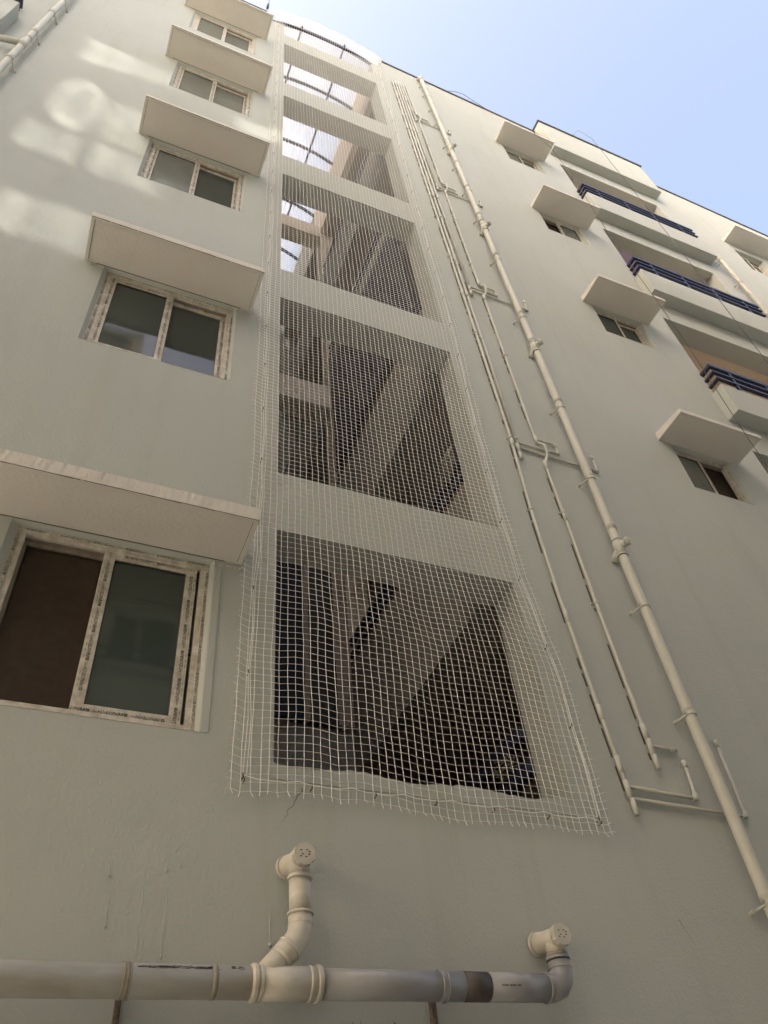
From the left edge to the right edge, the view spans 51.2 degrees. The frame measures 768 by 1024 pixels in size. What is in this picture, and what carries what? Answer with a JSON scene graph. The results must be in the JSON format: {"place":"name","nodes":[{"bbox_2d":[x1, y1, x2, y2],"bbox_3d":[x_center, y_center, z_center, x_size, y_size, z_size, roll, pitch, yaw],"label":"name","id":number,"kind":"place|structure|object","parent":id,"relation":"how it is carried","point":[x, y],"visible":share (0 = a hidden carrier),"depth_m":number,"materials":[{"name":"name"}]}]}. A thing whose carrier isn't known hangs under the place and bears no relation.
{"place":"outdoors","nodes":[
{"label":"outdoors","id":0,"kind":"place"},
{"bbox_2d":[244,0,767,272],"label":"sky","id":1,"kind":"structure","parent":0,"point":[677,90],"materials":[{"name":"blue"}]},
{"label":"ground","id":2,"kind":"structure","parent":0,"visible":0},
{"bbox_2d":[0,0,767,1023],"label":"apartment building","id":3,"kind":"structure","parent":2,"relation":"on","point":[136,238],"depth_m":5.90,"materials":[{"name":"grey paint"}]},
{"bbox_2d":[0,0,68,73],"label":"drain pipe","id":4,"kind":"object","parent":3,"relation":"attached to","point":[21,44],"visible":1,"depth_m":9.09,"materials":[{"name":"white plastic"}]},
{"bbox_2d":[0,518,214,731],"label":"window","id":5,"kind":"structure","parent":3,"relation":"in","point":[93,628],"depth_m":4.23,"materials":[{"name":"grey paint"}]},
{"bbox_2d":[78,266,236,380],"bbox_3d":[-1.836,-1.405,6.483,1.169,1.275,0.352,14,-50,-19],"label":"window","id":6,"kind":"structure","parent":3,"relation":"in","point":[129,315],"depth_m":6.46,"materials":[{"name":"grey paint"}]},
{"bbox_2d":[137,138,246,211],"bbox_3d":[-2.088,-3.523,8.758,1.185,1.138,0.352,14,-50,-19],"label":"window","id":7,"kind":"structure","parent":3,"relation":"in","point":[164,164],"depth_m":8.77,"materials":[{"name":"grey paint"}]},
{"bbox_2d":[169,61,253,116],"bbox_3d":[-2.392,-5.644,11.005,1.115,1.241,0.352,14,-50,-19],"label":"window","id":8,"kind":"structure","parent":3,"relation":"in","point":[212,88],"depth_m":11.08,"materials":[{"name":"grey paint"}]},
{"bbox_2d":[189,10,257,54],"bbox_3d":[-2.679,-7.750,13.244,1.080,1.165,0.352,14,-50,-19],"label":"window","id":9,"kind":"structure","parent":3,"relation":"in","point":[234,36],"depth_m":13.36,"materials":[{"name":"grey paint"}]},
{"bbox_2d":[0,842,572,1023],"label":"waste pipe","id":10,"kind":"object","parent":3,"relation":"attached to","point":[275,974],"visible":1,"depth_m":3.18,"materials":[{"name":"grey plastic"}]},
{"bbox_2d":[274,561,304,722],"bbox_3d":[-1.123,1.168,8.643,0.510,2.420,0.070,14,-50,-19],"label":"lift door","id":11,"kind":"structure","parent":3,"relation":"in","point":[285,696],"depth_m":8.40,"materials":[{"name":"grey metal"}]},
{"bbox_2d":[307,567,338,727],"bbox_3d":[-0.704,1.279,8.797,0.310,2.420,0.050,14,-50,-19],"label":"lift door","id":12,"kind":"structure","parent":3,"relation":"in","point":[313,684],"depth_m":8.54,"materials":[{"name":"grey"}]},
{"bbox_2d":[266,3,382,261],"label":"vaulted roof","id":13,"kind":"structure","parent":3,"relation":"on","point":[301,28],"depth_m":16.33,"materials":[{"name":"metal"}]},
{"bbox_2d":[331,236,413,471],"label":"wall","id":14,"kind":"structure","parent":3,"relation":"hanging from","point":[343,398],"depth_m":10.82,"materials":[{"name":"grey paint"}]},
{"bbox_2d":[402,84,416,121],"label":"water pipe","id":15,"kind":"object","parent":3,"relation":"attached to","point":[409,103],"visible":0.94,"depth_m":14.44,"materials":[{"name":"grey plastic"}]},
{"bbox_2d":[226,13,612,836],"bbox_3d":[-0.405,-3.958,9.910,2.212,16.160,0.152,14,-50,-19],"label":"bird net","id":16,"kind":"object","parent":3,"relation":"attached to","point":[266,341],"visible":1,"depth_m":6.05,"materials":[{"name":"white plastic"}]},
{"bbox_2d":[400,83,438,190],"bbox_3d":[0.537,-6.397,13.393,0.064,5.220,0.046,14,-50,-19],"label":"water pipe","id":17,"kind":"object","parent":3,"relation":"attached to","point":[420,141],"visible":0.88,"depth_m":13.03,"materials":[{"name":"grey plastic"}]},
{"bbox_2d":[416,116,429,124],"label":"branch pipe","id":18,"kind":"object","parent":3,"relation":"attached to","point":[427,122],"visible":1,"depth_m":14.01,"materials":[{"name":"white plastic"}]},
{"bbox_2d":[417,119,450,134],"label":"branch pipe","id":19,"kind":"object","parent":3,"relation":"attached to","point":[449,133],"visible":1,"depth_m":13.97,"materials":[{"name":"white plastic"}]},
{"bbox_2d":[397,82,472,296],"bbox_3d":[0.629,-5.340,12.235,0.071,8.380,0.046,14,-50,-19],"label":"water pipe","id":20,"kind":"object","parent":3,"relation":"attached to","point":[461,266],"visible":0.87,"depth_m":11.13,"materials":[{"name":"grey plastic"}]},
{"bbox_2d":[436,446,453,488],"bbox_3d":[0.561,-0.384,7.259,0.125,0.350,0.369,14,-50,-19],"label":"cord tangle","id":21,"kind":"object","parent":3,"relation":"on","point":[446,469],"visible":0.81,"depth_m":7.24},
{"bbox_2d":[438,186,457,194],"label":"branch pipe","id":22,"kind":"object","parent":3,"relation":"attached to","point":[455,191],"visible":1,"depth_m":11.70,"materials":[{"name":"white plastic"}]},
{"bbox_2d":[394,81,523,460],"bbox_3d":[0.704,-4.332,11.124,0.064,11.380,0.046,14,-50,-19],"label":"water pipe","id":23,"kind":"object","parent":3,"relation":"attached to","point":[515,438],"visible":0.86,"depth_m":9.16,"materials":[{"name":"grey plastic"}]},
{"bbox_2d":[439,189,482,207],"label":"branch pipe","id":24,"kind":"object","parent":3,"relation":"attached to","point":[480,205],"visible":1,"depth_m":11.67,"materials":[{"name":"white plastic"}]},
{"bbox_2d":[471,286,497,297],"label":"branch pipe","id":25,"kind":"object","parent":3,"relation":"attached to","point":[494,292],"visible":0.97,"depth_m":9.46,"materials":[{"name":"white plastic"}]},
{"bbox_2d":[453,91,538,134],"bbox_3d":[2.102,-7.861,15.938,1.450,2.225,0.230,3,-48,-9],"label":"hanging cable","id":26,"kind":"object","parent":3,"relation":"hanging from","point":[494,113],"visible":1,"depth_m":16.57,"materials":[{"name":"grey plastic"}]},
{"bbox_2d":[464,726,535,796],"bbox_3d":[0.405,2.582,5.763,0.070,0.700,2.740,14,-50,-19],"label":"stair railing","id":27,"kind":"object","parent":3,"relation":"attached to","point":[488,772],"visible":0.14,"depth_m":5.19,"materials":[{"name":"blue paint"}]},
{"bbox_2d":[492,754,517,780],"bbox_3d":[0.773,1.652,5.160,0.084,0.139,0.215,14,-50,-19],"label":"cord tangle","id":28,"kind":"object","parent":27,"relation":"attached to","point":[502,769],"visible":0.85,"depth_m":5.15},
{"bbox_2d":[472,289,528,311],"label":"branch pipe","id":29,"kind":"object","parent":3,"relation":"attached to","point":[523,301],"visible":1,"depth_m":9.44,"materials":[{"name":"white plastic"}]},
{"bbox_2d":[391,79,639,815],"bbox_3d":[0.790,-3.237,9.919,0.101,14.620,0.046,14,-50,-19],"label":"water pipe","id":30,"kind":"object","parent":3,"relation":"attached to","point":[619,767],"visible":1,"depth_m":6.19,"materials":[{"name":"grey plastic"}]},
{"bbox_2d":[503,145,545,173],"bbox_3d":[2.550,-6.472,15.073,0.770,0.735,0.352,14,-50,-19],"label":"window","id":31,"kind":"structure","parent":3,"relation":"in","point":[517,156],"depth_m":15.21,"materials":[{"name":"grey paint"}]},
{"bbox_2d":[405,85,660,769],"bbox_3d":[1.063,-3.303,10.144,0.097,14.330,0.075,14,-50,-19],"label":"water pipe","id":32,"kind":"object","parent":3,"relation":"attached to","point":[595,601],"visible":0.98,"depth_m":6.60,"materials":[{"name":"grey plastic"}]},
{"bbox_2d":[518,439,559,455],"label":"branch pipe","id":33,"kind":"object","parent":3,"relation":"attached to","point":[541,449],"visible":1,"depth_m":7.29,"materials":[{"name":"white plastic"}]},
{"bbox_2d":[520,447,599,472],"bbox_3d":[1.577,-0.539,7.324,0.871,0.245,0.031,14,-50,-19],"label":"branch pipe","id":34,"kind":"object","parent":3,"relation":"attached to","point":[595,470],"visible":1,"depth_m":7.26,"materials":[{"name":"beige plastic"}]},
{"bbox_2d":[539,211,590,245],"bbox_3d":[2.802,-4.392,12.842,0.780,0.685,0.352,14,-50,-19],"label":"window","id":35,"kind":"structure","parent":3,"relation":"in","point":[557,225],"depth_m":12.95,"materials":[{"name":"grey paint"}]},
{"bbox_2d":[416,76,767,917],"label":"drain pipe","id":36,"kind":"object","parent":3,"relation":"attached to","point":[716,780],"visible":1,"depth_m":6.16,"materials":[{"name":"beige plastic"}]},
{"bbox_2d":[592,305,656,348],"bbox_3d":[3.069,-2.306,10.613,0.830,0.695,0.352,14,-50,-19],"label":"window","id":37,"kind":"structure","parent":3,"relation":"in","point":[616,324],"depth_m":10.71,"materials":[{"name":"grey paint"}]},
{"bbox_2d":[534,133,767,466],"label":"hanging cable","id":38,"kind":"object","parent":3,"relation":"hanging from","point":[667,316],"visible":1,"depth_m":9.87,"materials":[{"name":"grey plastic"}]},
{"bbox_2d":[629,759,698,800],"bbox_3d":[1.676,1.614,4.904,0.542,0.276,0.032,14,-50,-19],"label":"branch pipe","id":39,"kind":"object","parent":3,"relation":"attached to","point":[694,797],"visible":1,"depth_m":4.86,"materials":[{"name":"beige plastic"}]},
{"bbox_2d":[652,744,676,752],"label":"branch pipe","id":40,"kind":"object","parent":3,"relation":"attached to","point":[671,749],"visible":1,"depth_m":5.09,"materials":[{"name":"beige plastic"}]},
{"bbox_2d":[573,130,767,362],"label":"hanging cable","id":41,"kind":"object","parent":3,"relation":"hanging from","point":[682,252],"visible":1,"depth_m":12.48,"materials":[{"name":"grey plastic"}]},
{"bbox_2d":[634,739,748,818],"bbox_3d":[1.835,1.613,5.009,0.889,0.549,0.028,14,-50,-19],"label":"branch pipe","id":42,"kind":"object","parent":3,"relation":"attached to","point":[744,815],"visible":1,"depth_m":4.93,"materials":[{"name":"beige plastic"}]},
{"bbox_2d":[671,445,754,504],"bbox_3d":[3.331,-0.294,8.465,0.820,0.736,0.352,14,-50,-19],"label":"window","id":43,"kind":"structure","parent":3,"relation":"in","point":[714,477],"depth_m":8.52,"materials":[{"name":"grey paint"}]},
{"bbox_2d":[714,255,767,317],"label":"drain pipe","id":44,"kind":"object","parent":3,"relation":"attached to","point":[742,285],"visible":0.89,"depth_m":14.20,"materials":[{"name":"white plastic"}]},
{"bbox_2d":[734,249,767,275],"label":"window","id":45,"kind":"structure","parent":3,"relation":"in","point":[757,265],"depth_m":16.66,"materials":[{"name":"grey paint"}]}
]}

